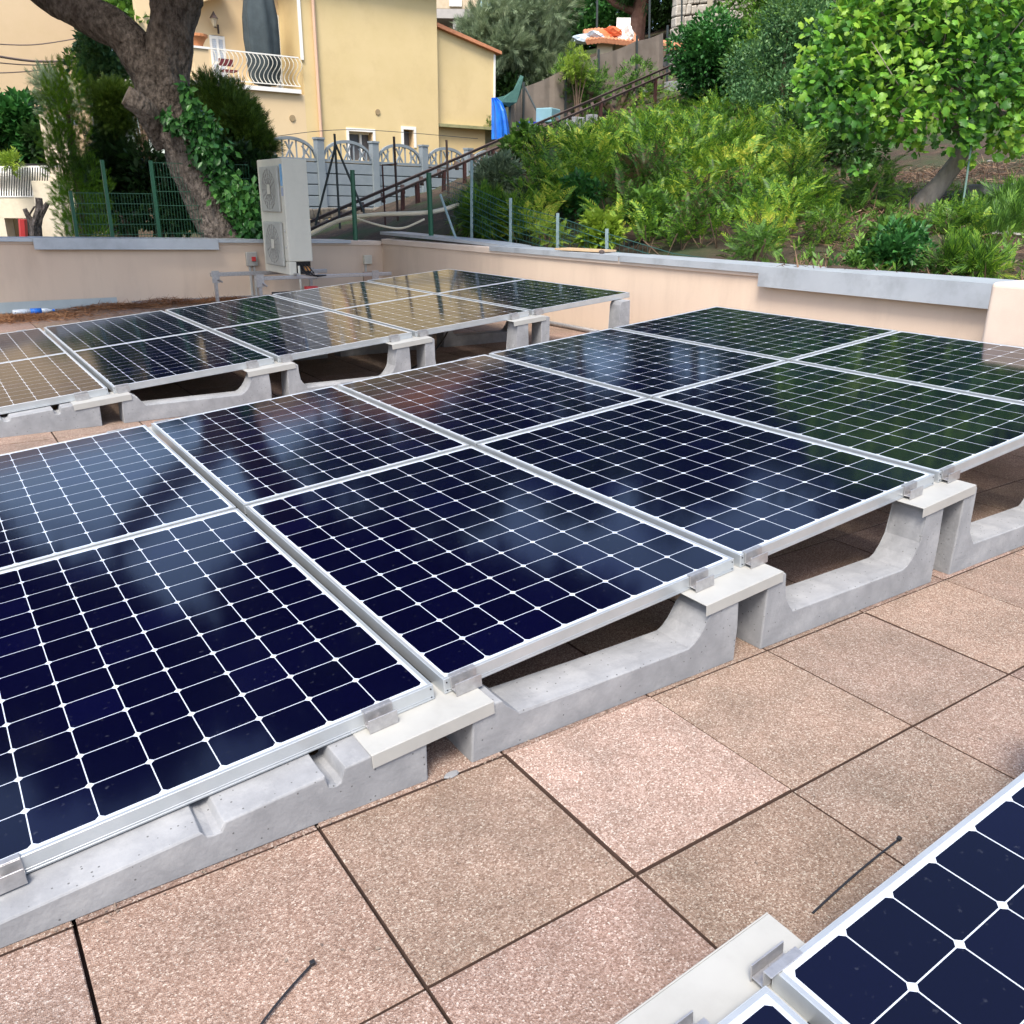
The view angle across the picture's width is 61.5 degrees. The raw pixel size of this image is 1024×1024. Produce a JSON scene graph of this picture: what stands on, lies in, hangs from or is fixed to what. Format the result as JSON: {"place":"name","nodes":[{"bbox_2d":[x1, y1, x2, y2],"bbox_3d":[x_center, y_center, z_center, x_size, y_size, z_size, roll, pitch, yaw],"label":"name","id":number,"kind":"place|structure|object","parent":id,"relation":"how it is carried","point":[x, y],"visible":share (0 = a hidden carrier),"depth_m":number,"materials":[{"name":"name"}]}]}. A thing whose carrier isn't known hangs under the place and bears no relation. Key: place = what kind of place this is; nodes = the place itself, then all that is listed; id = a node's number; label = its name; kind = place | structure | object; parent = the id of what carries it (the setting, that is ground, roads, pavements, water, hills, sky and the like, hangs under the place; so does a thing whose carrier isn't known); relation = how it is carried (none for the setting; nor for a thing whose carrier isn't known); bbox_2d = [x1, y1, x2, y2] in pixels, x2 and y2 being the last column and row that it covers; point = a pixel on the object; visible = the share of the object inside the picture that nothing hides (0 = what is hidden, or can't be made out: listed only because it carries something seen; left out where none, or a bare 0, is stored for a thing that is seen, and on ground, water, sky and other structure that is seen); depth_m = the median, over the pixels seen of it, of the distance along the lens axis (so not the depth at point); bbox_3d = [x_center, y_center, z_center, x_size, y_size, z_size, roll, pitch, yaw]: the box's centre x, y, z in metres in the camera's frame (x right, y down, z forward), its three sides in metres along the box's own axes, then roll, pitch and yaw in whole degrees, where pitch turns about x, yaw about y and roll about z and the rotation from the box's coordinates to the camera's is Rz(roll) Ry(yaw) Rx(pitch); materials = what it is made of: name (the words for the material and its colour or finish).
{"place":"outdoors","nodes":[
{"label":"outdoors","id":0,"kind":"place"},
{"bbox_2d":[71,919,100,1023],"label":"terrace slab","id":1,"kind":"structure","parent":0,"point":[91,993],"depth_m":1.60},
{"bbox_2d":[0,240,382,302],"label":"parapet wall","id":2,"kind":"structure","parent":1,"relation":"on","point":[28,272],"depth_m":11.49,"materials":[{"name":"beige paint"}]},
{"bbox_2d":[28,236,218,249],"bbox_3d":[-5.090,-3.554,11.375,2.250,0.182,0.512,-12,24,-32],"label":"coping","id":3,"kind":"object","parent":2,"relation":"on","point":[103,243],"visible":0.93,"depth_m":11.15,"materials":[{"name":"paint"}]},
{"bbox_2d":[381,238,987,341],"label":"parapet wall","id":4,"kind":"structure","parent":1,"relation":"on","point":[658,291],"depth_m":8.38,"materials":[{"name":"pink paint"}]},
{"bbox_2d":[489,246,647,260],"bbox_3d":[0.593,-2.979,9.902,0.459,0.080,2.450,-12,24,-32],"label":"coping","id":5,"kind":"object","parent":4,"relation":"on","point":[608,256],"visible":0.78,"depth_m":9.63,"materials":[{"name":"paint"}]},
{"bbox_2d":[619,254,794,272],"bbox_3d":[1.801,-2.374,8.217,0.464,0.078,1.830,-12,24,-32],"label":"coping","id":6,"kind":"object","parent":4,"relation":"on","point":[721,264],"visible":0.94,"depth_m":8.05,"materials":[{"name":"paint"}]},
{"bbox_2d":[757,265,1018,308],"bbox_3d":[2.922,-1.754,6.641,0.504,0.174,2.170,-12,24,-32],"label":"coping","id":7,"kind":"object","parent":4,"relation":"on","point":[966,291],"visible":0.88,"depth_m":6.46,"materials":[{"name":"paint"}]},
{"bbox_2d":[982,280,1023,346],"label":"parapet pier","id":8,"kind":"structure","parent":1,"relation":"on","point":[1004,323],"depth_m":5.43,"materials":[{"name":"paint"}]},
{"bbox_2d":[0,425,235,571],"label":"solar panel","id":9,"kind":"object","parent":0,"point":[65,497],"visible":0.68,"depth_m":3.60,"materials":[{"name":"blue glass"}]},
{"bbox_2d":[106,419,168,432],"bbox_3d":[-2.004,-0.422,4.587,0.348,0.084,0.174,-18,26,-30],"label":"mounting plate","id":10,"kind":"object","parent":9,"relation":"attached to","point":[150,428],"visible":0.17,"depth_m":4.61,"materials":[{"name":"metal"}]},
{"bbox_2d":[151,386,468,514],"bbox_3d":[-1.060,-0.370,4.261,1.046,0.043,1.561,-18,26,-30],"label":"solar panel","id":11,"kind":"object","parent":10,"relation":"on","point":[241,457],"visible":0.78,"depth_m":4.10,"materials":[{"name":"blue glass"}]},
{"bbox_2d":[302,381,352,391],"bbox_3d":[-1.115,-0.708,5.122,0.348,0.084,0.174,-18,26,-30],"label":"mounting plate","id":12,"kind":"object","parent":11,"relation":"attached to","point":[338,384],"visible":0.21,"depth_m":5.14,"materials":[{"name":"metal"}]},
{"bbox_2d":[338,354,646,447],"bbox_3d":[-0.172,-0.656,4.796,1.046,0.044,1.561,-18,26,-30],"label":"solar panel","id":13,"kind":"object","parent":12,"relation":"on","point":[474,401],"visible":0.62,"depth_m":4.65,"materials":[{"name":"blue glass"}]},
{"bbox_2d":[0,301,1023,1023],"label":"paving","id":14,"kind":"structure","parent":0,"point":[684,807],"depth_m":1.91,"materials":[{"name":"tile"}]},
{"bbox_2d":[0,402,102,437],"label":"ballast block","id":15,"kind":"structure","parent":14,"relation":"on","point":[64,416],"depth_m":5.16,"materials":[{"name":"concrete"}]},
{"bbox_2d":[71,383,131,410],"bbox_3d":[-2.556,-0.722,5.347,0.348,0.084,0.174,-18,26,-30],"label":"mounting plate","id":16,"kind":"object","parent":15,"relation":"on","point":[84,400],"visible":0.99,"depth_m":5.30,"materials":[{"name":"metal"}]},
{"bbox_2d":[0,353,108,414],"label":"solar panel","id":17,"kind":"object","parent":16,"relation":"attached to","point":[33,383],"visible":1,"depth_m":5.62,"materials":[{"name":"brown glass"}]},
{"bbox_2d":[72,330,273,392],"bbox_3d":[-2.505,-1.125,6.259,1.046,0.043,1.561,-18,26,-30],"label":"solar panel","id":18,"kind":"object","parent":16,"relation":"on","point":[157,361],"visible":0.99,"depth_m":6.07,"materials":[{"name":"black glass"}]},
{"bbox_2d":[0,294,271,325],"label":"dry litter","id":19,"kind":"object","parent":14,"relation":"on","point":[6,317],"visible":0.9,"depth_m":10.77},
{"bbox_2d":[118,373,271,422],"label":"ballast block","id":20,"kind":"structure","parent":14,"relation":"on","point":[249,390],"depth_m":5.62,"materials":[{"name":"concrete"}]},
{"bbox_2d":[243,354,295,376],"bbox_3d":[-1.667,-1.008,5.882,0.348,0.084,0.174,-18,26,-30],"label":"mounting plate","id":21,"kind":"object","parent":20,"relation":"on","point":[256,369],"visible":0.99,"depth_m":5.83,"materials":[{"name":"metal"}]},
{"bbox_2d":[212,311,411,362],"bbox_3d":[-1.617,-1.410,6.795,1.046,0.044,1.561,-18,26,-30],"label":"solar panel","id":22,"kind":"object","parent":21,"relation":"on","point":[310,335],"visible":0.92,"depth_m":6.62,"materials":[{"name":"black glass"}]},
{"bbox_2d":[0,734,427,947],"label":"ballast block","id":23,"kind":"structure","parent":14,"relation":"on","point":[333,779],"depth_m":1.82,"materials":[{"name":"concrete"}]},
{"bbox_2d":[353,664,494,768],"bbox_3d":[-0.226,0.483,2.121,0.348,0.084,0.174,-18,26,-30],"label":"mounting plate","id":24,"kind":"object","parent":23,"relation":"on","point":[388,734],"visible":0.99,"depth_m":2.08,"materials":[{"name":"metal"}]},
{"bbox_2d":[0,508,434,873],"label":"solar panel","id":25,"kind":"object","parent":24,"relation":"attached to","point":[148,676],"visible":1,"depth_m":2.24,"materials":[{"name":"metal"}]},
{"bbox_2d":[245,446,733,693],"bbox_3d":[-0.175,0.081,3.033,1.046,0.043,1.561,-18,26,-30],"label":"solar panel","id":26,"kind":"object","parent":24,"relation":"on","point":[435,570],"visible":1,"depth_m":2.80,"materials":[{"name":"blue glass"}]},
{"bbox_2d":[210,268,391,302],"bbox_3d":[-2.869,-3.100,11.825,2.260,0.430,1.010,-12,24,-32],"label":"support frame","id":27,"kind":"object","parent":14,"relation":"on","point":[259,278],"visible":0.74,"depth_m":11.59,"materials":[{"name":"metal"}]},
{"bbox_2d":[257,158,325,289],"bbox_3d":[-2.969,-3.799,11.549,0.527,1.731,1.029,-12,24,-32],"label":"air conditioner","id":28,"kind":"object","parent":27,"relation":"on","point":[284,202],"visible":1,"depth_m":11.21,"materials":[{"name":"white metal"}]},
{"bbox_2d":[274,354,327,361],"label":"ballast block","id":29,"kind":"structure","parent":14,"relation":"on","point":[318,357],"depth_m":7.64,"materials":[{"name":"concrete"}]},
{"bbox_2d":[165,295,328,330],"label":"solar panel","id":30,"kind":"object","parent":29,"relation":"on","point":[216,315],"visible":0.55,"depth_m":7.93,"materials":[{"name":"black glass"}]},
{"bbox_2d":[281,344,410,395],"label":"ballast block","id":31,"kind":"structure","parent":14,"relation":"on","point":[398,360],"depth_m":6.18,"materials":[{"name":"concrete"}]},
{"bbox_2d":[416,321,528,367],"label":"ballast block","id":32,"kind":"structure","parent":14,"relation":"on","point":[517,336],"depth_m":6.86,"materials":[{"name":"concrete"}]},
{"bbox_2d":[506,308,545,325],"bbox_3d":[0.109,-1.579,6.953,0.348,0.084,0.174,-18,26,-30],"label":"mounting plate","id":33,"kind":"object","parent":32,"relation":"on","point":[516,319],"visible":0.98,"depth_m":6.90,"materials":[{"name":"metal"}]},
{"bbox_2d":[333,294,528,336],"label":"solar panel","id":34,"kind":"object","parent":33,"relation":"attached to","point":[434,313],"visible":0.93,"depth_m":7.16,"materials":[{"name":"brown glass"}]},
{"bbox_2d":[438,279,629,314],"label":"solar panel","id":35,"kind":"object","parent":33,"relation":"on","point":[529,295],"visible":0.92,"depth_m":7.70,"materials":[{"name":"black glass"}]},
{"bbox_2d":[531,299,629,344],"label":"ballast block","id":36,"kind":"structure","parent":14,"relation":"on","point":[619,313],"depth_m":7.40,"materials":[{"name":"concrete"}]},
{"bbox_2d":[446,594,737,761],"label":"ballast block","id":37,"kind":"structure","parent":14,"relation":"on","point":[687,638],"depth_m":2.40,"materials":[{"name":"concrete"}]},
{"bbox_2d":[681,545,783,616],"bbox_3d":[0.662,0.197,2.656,0.348,0.084,0.174,-18,26,-30],"label":"mounting plate","id":38,"kind":"object","parent":37,"relation":"on","point":[756,574],"visible":0.97,"depth_m":2.61,"materials":[{"name":"metal"}]},
{"bbox_2d":[477,398,934,567],"bbox_3d":[0.713,-0.205,3.569,1.046,0.044,1.561,-18,26,-30],"label":"solar panel","id":39,"kind":"object","parent":38,"relation":"on","point":[731,488],"visible":0.91,"depth_m":3.37,"materials":[{"name":"blue glass"}]},
{"bbox_2d":[615,912,807,1023],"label":"mounting plate","id":40,"kind":"object","parent":14,"relation":"on","point":[720,983],"visible":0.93,"depth_m":1.38,"materials":[{"name":"metal"}]},
{"bbox_2d":[736,501,943,648],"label":"ballast block","id":41,"kind":"structure","parent":14,"relation":"on","point":[900,559],"depth_m":3.00,"materials":[{"name":"concrete"}]},
{"bbox_2d":[897,465,976,517],"bbox_3d":[1.551,-0.088,3.192,0.348,0.084,0.174,-18,26,-30],"label":"mounting plate","id":42,"kind":"object","parent":41,"relation":"on","point":[949,489],"visible":0.97,"depth_m":3.15,"materials":[{"name":"metal"}]},
{"bbox_2d":[933,487,1023,574],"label":"ballast block","id":43,"kind":"structure","parent":14,"relation":"on","point":[964,541],"depth_m":3.35,"materials":[{"name":"concrete"}]},
{"bbox_2d":[109,27,1023,279],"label":"hillside ground","id":44,"kind":"structure","parent":0,"point":[368,231],"depth_m":14.39,"materials":[{"name":"soil"}]},
{"bbox_2d":[0,85,43,235],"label":"loquat bush","id":45,"kind":"object","parent":44,"relation":"on","point":[15,111],"visible":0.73,"depth_m":24.59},
{"bbox_2d":[0,0,102,236],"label":"beige building","id":46,"kind":"structure","parent":44,"relation":"on","point":[26,22],"depth_m":31.19,"materials":[{"name":"paint"}]},
{"bbox_2d":[0,114,108,236],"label":"white balcony house","id":47,"kind":"structure","parent":44,"relation":"on","point":[17,195],"depth_m":22.63,"materials":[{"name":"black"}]},
{"bbox_2d":[30,47,121,236],"bbox_3d":[-6.861,-5.340,13.623,1.199,3.680,1.150,-12,24,-32],"label":"cypress bush","id":48,"kind":"object","parent":44,"relation":"on","point":[77,169],"visible":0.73,"depth_m":13.35,"materials":[{"name":"plant"}]},
{"bbox_2d":[62,28,131,236],"bbox_3d":[-8.155,-6.908,17.831,1.323,5.734,1.488,7,21,17],"label":"tree","id":49,"kind":"object","parent":44,"relation":"on","point":[94,57],"visible":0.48,"depth_m":16.67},
{"bbox_2d":[76,71,146,236],"bbox_3d":[-6.667,-5.759,14.761,1.256,3.275,1.098,-12,24,-32],"label":"conifer","id":50,"kind":"object","parent":44,"relation":"on","point":[106,94],"visible":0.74,"depth_m":14.13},
{"bbox_2d":[67,119,163,236],"bbox_3d":[-6.703,-5.334,14.869,1.692,2.815,1.409,8,21,19],"label":"conifer","id":51,"kind":"object","parent":44,"relation":"on","point":[107,152],"visible":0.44,"depth_m":14.37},
{"bbox_2d":[31,0,242,237],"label":"leaning pine","id":52,"kind":"object","parent":44,"relation":"on","point":[156,58],"visible":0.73,"depth_m":11.78,"materials":[{"name":"brown plant"}]},
{"bbox_2d":[155,74,262,238],"bbox_3d":[-4.024,-4.838,12.168,1.629,2.418,1.322,-12,24,-32],"label":"ivy","id":53,"kind":"object","parent":52,"relation":"attached to","point":[238,199],"visible":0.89,"depth_m":12.01,"materials":[{"name":"plant"}]},
{"bbox_2d":[105,139,198,237],"bbox_3d":[-5.811,-5.011,14.605,2.252,2.419,1.593,-3,20,-11],"label":"conifer","id":54,"kind":"object","parent":44,"relation":"on","point":[134,165],"visible":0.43,"depth_m":14.29,"materials":[{"name":"plant"}]},
{"bbox_2d":[68,160,249,237],"bbox_3d":[-4.965,-4.110,12.352,2.416,1.730,0.055,-6,21,-18],"label":"fence","id":55,"kind":"object","parent":44,"relation":"on","point":[108,203],"visible":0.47,"depth_m":12.13,"materials":[{"name":"green"}]},
{"bbox_2d":[190,62,275,146],"bbox_3d":[-4.950,-5.939,15.339,1.657,3.667,1.721,-12,24,-32],"label":"juniper","id":56,"kind":"object","parent":44,"relation":"on","point":[225,97],"visible":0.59,"depth_m":14.55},
{"bbox_2d":[220,133,277,202],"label":"shrub","id":57,"kind":"object","parent":44,"relation":"on","point":[249,156],"visible":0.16,"depth_m":14.16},
{"bbox_2d":[222,104,286,158],"bbox_3d":[-4.577,-5.620,15.353,1.223,3.058,1.158,-5,20,-15],"label":"juniper","id":58,"kind":"object","parent":44,"relation":"on","point":[271,146],"visible":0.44,"depth_m":14.74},
{"bbox_2d":[132,0,501,219],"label":"yellow house","id":59,"kind":"structure","parent":44,"relation":"on","point":[398,67],"depth_m":28.43,"materials":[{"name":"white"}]},
{"bbox_2d":[242,0,280,86],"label":"closed parasol","id":60,"kind":"object","parent":59,"relation":"on","point":[260,26],"visible":0.8,"depth_m":26.47,"materials":[{"name":"fabric"}]},
{"bbox_2d":[274,136,500,208],"bbox_3d":[-3.307,-9.318,25.568,0.220,3.030,9.575,18,26,40],"label":"concrete fence","id":61,"kind":"object","parent":44,"relation":"on","point":[368,177],"visible":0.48,"depth_m":24.41,"materials":[{"name":"grey"}]},
{"bbox_2d":[470,160,472,237],"bbox_3d":[-0.574,-4.228,12.250,0.046,1.443,0.046,4,20,10],"label":"post","id":62,"kind":"object","parent":44,"relation":"on","point":[471,197],"visible":0.65,"depth_m":12.16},
{"bbox_2d":[444,179,703,257],"bbox_3d":[0.554,-3.453,10.752,0.006,1.414,5.601,-12,24,-32],"label":"wire net","id":63,"kind":"object","parent":62,"relation":"attached to","point":[526,215],"visible":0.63,"depth_m":11.46,"materials":[{"name":"grey"}]},
{"bbox_2d":[444,178,535,242],"bbox_3d":[-0.300,-4.379,12.782,1.436,1.232,1.287,-12,24,-32],"label":"bush","id":64,"kind":"object","parent":44,"relation":"on","point":[485,187],"visible":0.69,"depth_m":12.54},
{"bbox_2d":[310,64,679,230],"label":"inclined rails","id":65,"kind":"object","parent":44,"relation":"on","point":[440,173],"visible":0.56,"depth_m":20.64,"materials":[{"name":"metal"}]},
{"bbox_2d":[464,147,525,197],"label":"bush","id":66,"kind":"object","parent":44,"relation":"on","point":[489,168],"visible":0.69,"depth_m":13.73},
{"bbox_2d":[449,0,590,94],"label":"olive tree","id":67,"kind":"object","parent":44,"relation":"on","point":[531,50],"visible":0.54,"depth_m":37.15,"materials":[{"name":"plant"}]},
{"bbox_2d":[487,0,630,50],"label":"hedge","id":68,"kind":"object","parent":44,"relation":"on","point":[608,14],"visible":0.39,"depth_m":47.25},
{"bbox_2d":[558,41,596,116],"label":"bush","id":69,"kind":"object","parent":44,"relation":"on","point":[570,73],"visible":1,"depth_m":29.08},
{"bbox_2d":[558,166,606,222],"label":"leafy shrub","id":70,"kind":"object","parent":44,"relation":"on","point":[577,177],"visible":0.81,"depth_m":12.53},
{"bbox_2d":[508,25,668,133],"bbox_3d":[2.992,-15.415,30.637,8.370,4.442,0.378,-17,26,-40],"label":"screen fence","id":71,"kind":"object","parent":44,"relation":"on","point":[546,92],"visible":0.5,"depth_m":30.24,"materials":[{"name":"grey fabric"}]},
{"bbox_2d":[571,206,626,249],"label":"leafy shrub","id":72,"kind":"object","parent":44,"relation":"on","point":[595,218],"visible":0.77,"depth_m":10.30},
{"bbox_2d":[548,50,681,118],"bbox_3d":[3.615,-14.964,30.198,5.092,2.334,2.196,-1,20,-5],"label":"bush","id":73,"kind":"object","parent":44,"relation":"on","point":[622,100],"visible":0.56,"depth_m":30.02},
{"bbox_2d":[601,0,705,39],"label":"hilltop tree","id":74,"kind":"object","parent":44,"relation":"on","point":[637,11],"visible":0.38,"depth_m":43.71,"materials":[{"name":"plant"}]},
{"bbox_2d":[499,83,839,258],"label":"fern bank","id":75,"kind":"structure","parent":44,"relation":"on","point":[642,152],"depth_m":12.61,"materials":[{"name":"plant"}]},
{"bbox_2d":[663,4,776,102],"bbox_3d":[6.544,-14.018,26.687,3.458,2.863,3.876,-12,24,-32],"label":"bush","id":76,"kind":"object","parent":44,"relation":"on","point":[702,46],"visible":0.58,"depth_m":26.04,"materials":[{"name":"plant"}]},
{"bbox_2d":[723,216,785,262],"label":"bush","id":77,"kind":"object","parent":44,"relation":"on","point":[765,245],"visible":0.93,"depth_m":8.46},
{"bbox_2d":[716,0,858,114],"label":"bush","id":78,"kind":"object","parent":44,"relation":"on","point":[787,31],"visible":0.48,"depth_m":20.18,"materials":[{"name":"plant"}]},
{"bbox_2d":[752,99,895,167],"bbox_3d":[6.040,-6.945,16.594,2.791,2.030,2.556,5,20,11],"label":"bush","id":79,"kind":"object","parent":44,"relation":"on","point":[841,146],"visible":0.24,"depth_m":16.20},
{"bbox_2d":[794,192,856,245],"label":"bush","id":80,"kind":"object","parent":44,"relation":"on","point":[827,232],"visible":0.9,"depth_m":9.21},
{"bbox_2d":[821,153,912,217],"bbox_3d":[4.456,-4.021,10.939,1.128,0.992,1.078,10,22,25],"label":"bush","id":81,"kind":"object","parent":44,"relation":"on","point":[863,196],"visible":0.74,"depth_m":10.77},
{"bbox_2d":[768,154,1023,279],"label":"dry litter","id":82,"kind":"object","parent":44,"relation":"on","point":[932,176],"visible":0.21,"depth_m":11.21,"materials":[{"name":"plant"}]},
{"bbox_2d":[857,215,940,272],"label":"bush","id":83,"kind":"object","parent":44,"relation":"on","point":[904,239],"visible":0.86,"depth_m":7.40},
{"bbox_2d":[776,176,1023,277],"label":"ground cover","id":84,"kind":"object","parent":44,"relation":"on","point":[809,253],"visible":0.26,"depth_m":9.04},
{"bbox_2d":[786,0,1023,211],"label":"fig tree","id":85,"kind":"object","parent":44,"relation":"on","point":[983,84],"visible":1,"depth_m":10.23,"materials":[{"name":"green plant"}]},
{"bbox_2d":[901,189,994,238],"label":"bush","id":86,"kind":"object","parent":44,"relation":"on","point":[942,218],"visible":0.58,"depth_m":8.77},
{"bbox_2d":[919,224,1020,279],"bbox_3d":[3.797,-2.002,7.074,0.788,0.710,0.869,-12,24,-32],"label":"bush","id":87,"kind":"object","parent":44,"relation":"on","point":[953,251],"visible":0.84,"depth_m":6.96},
{"bbox_2d":[929,186,1023,239],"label":"bush","id":88,"kind":"object","parent":44,"relation":"on","point":[1009,217],"visible":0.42,"depth_m":8.69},
{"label":"plate","id":89,"kind":"object","parent":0,"visible":0},
{"bbox_2d":[654,361,1023,482],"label":"solar panel","id":90,"kind":"object","parent":89,"relation":"attached to","point":[932,430],"visible":0.86,"depth_m":3.96,"materials":[{"name":"black glass"}]},
{"bbox_2d":[792,331,1023,403],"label":"solar panel","id":91,"kind":"object","parent":89,"relation":"on","point":[986,369],"visible":0.81,"depth_m":4.74,"materials":[{"name":"black glass"}]},
{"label":"plate","id":92,"kind":"object","parent":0,"visible":0},
{"bbox_2d":[489,328,785,398],"bbox_3d":[0.717,-0.941,5.332,1.046,0.044,1.561,-18,26,-30],"label":"solar panel","id":93,"kind":"object","parent":92,"relation":"attached to","point":[647,366],"visible":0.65,"depth_m":5.20,"materials":[{"name":"blue glass"}]},
{"bbox_2d":[614,306,897,360],"bbox_3d":[1.605,-1.227,5.867,1.046,0.043,1.561,-18,26,-30],"label":"solar panel","id":94,"kind":"object","parent":92,"relation":"on","point":[783,337],"visible":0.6,"depth_m":5.75,"materials":[{"name":"black glass"}]},
{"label":"plate","id":95,"kind":"object","parent":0,"visible":0},
{"bbox_2d":[0,328,66,362],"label":"solar panel","id":96,"kind":"object","parent":95,"relation":"on","point":[26,344],"visible":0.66,"depth_m":6.97,"materials":[{"name":"brown glass"}]},
{"bbox_2d":[44,310,206,356],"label":"solar panel","id":97,"kind":"object","parent":95,"relation":"on","point":[78,336],"visible":0.84,"depth_m":7.39,"materials":[{"name":"black glass"}]},
{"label":"plate","id":98,"kind":"object","parent":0,"visible":0},
{"bbox_2d":[272,281,432,310],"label":"solar panel","id":99,"kind":"object","parent":98,"relation":"on","point":[336,297],"visible":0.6,"depth_m":8.47,"materials":[{"name":"brown glass"}]},
{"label":"plate","id":100,"kind":"object","parent":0,"visible":0},
{"bbox_2d":[367,269,523,293],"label":"solar panel","id":101,"kind":"object","parent":100,"relation":"on","point":[440,281],"visible":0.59,"depth_m":9.01,"materials":[{"name":"brown glass"}]},
{"bbox_3d":[0.057,1.008,0.909,0.957,0.140,0.140,-12,24,-32],"label":"ballast block","id":102,"kind":"object","parent":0,"visible":0},
{"bbox_2d":[717,985,807,1023],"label":"solar panel","id":103,"kind":"object","parent":102,"relation":"on","point":[765,1004],"visible":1,"depth_m":1.29,"materials":[{"name":"blue glass"}]},
{"bbox_3d":[0.952,0.766,1.465,0.955,0.238,0.140,-12,24,-32],"label":"ballast block","id":104,"kind":"object","parent":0,"visible":0},
{"bbox_2d":[771,772,1023,1023],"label":"solar panel","id":105,"kind":"object","parent":104,"relation":"on","point":[933,933],"visible":1,"depth_m":1.38,"materials":[{"name":"blue glass"}]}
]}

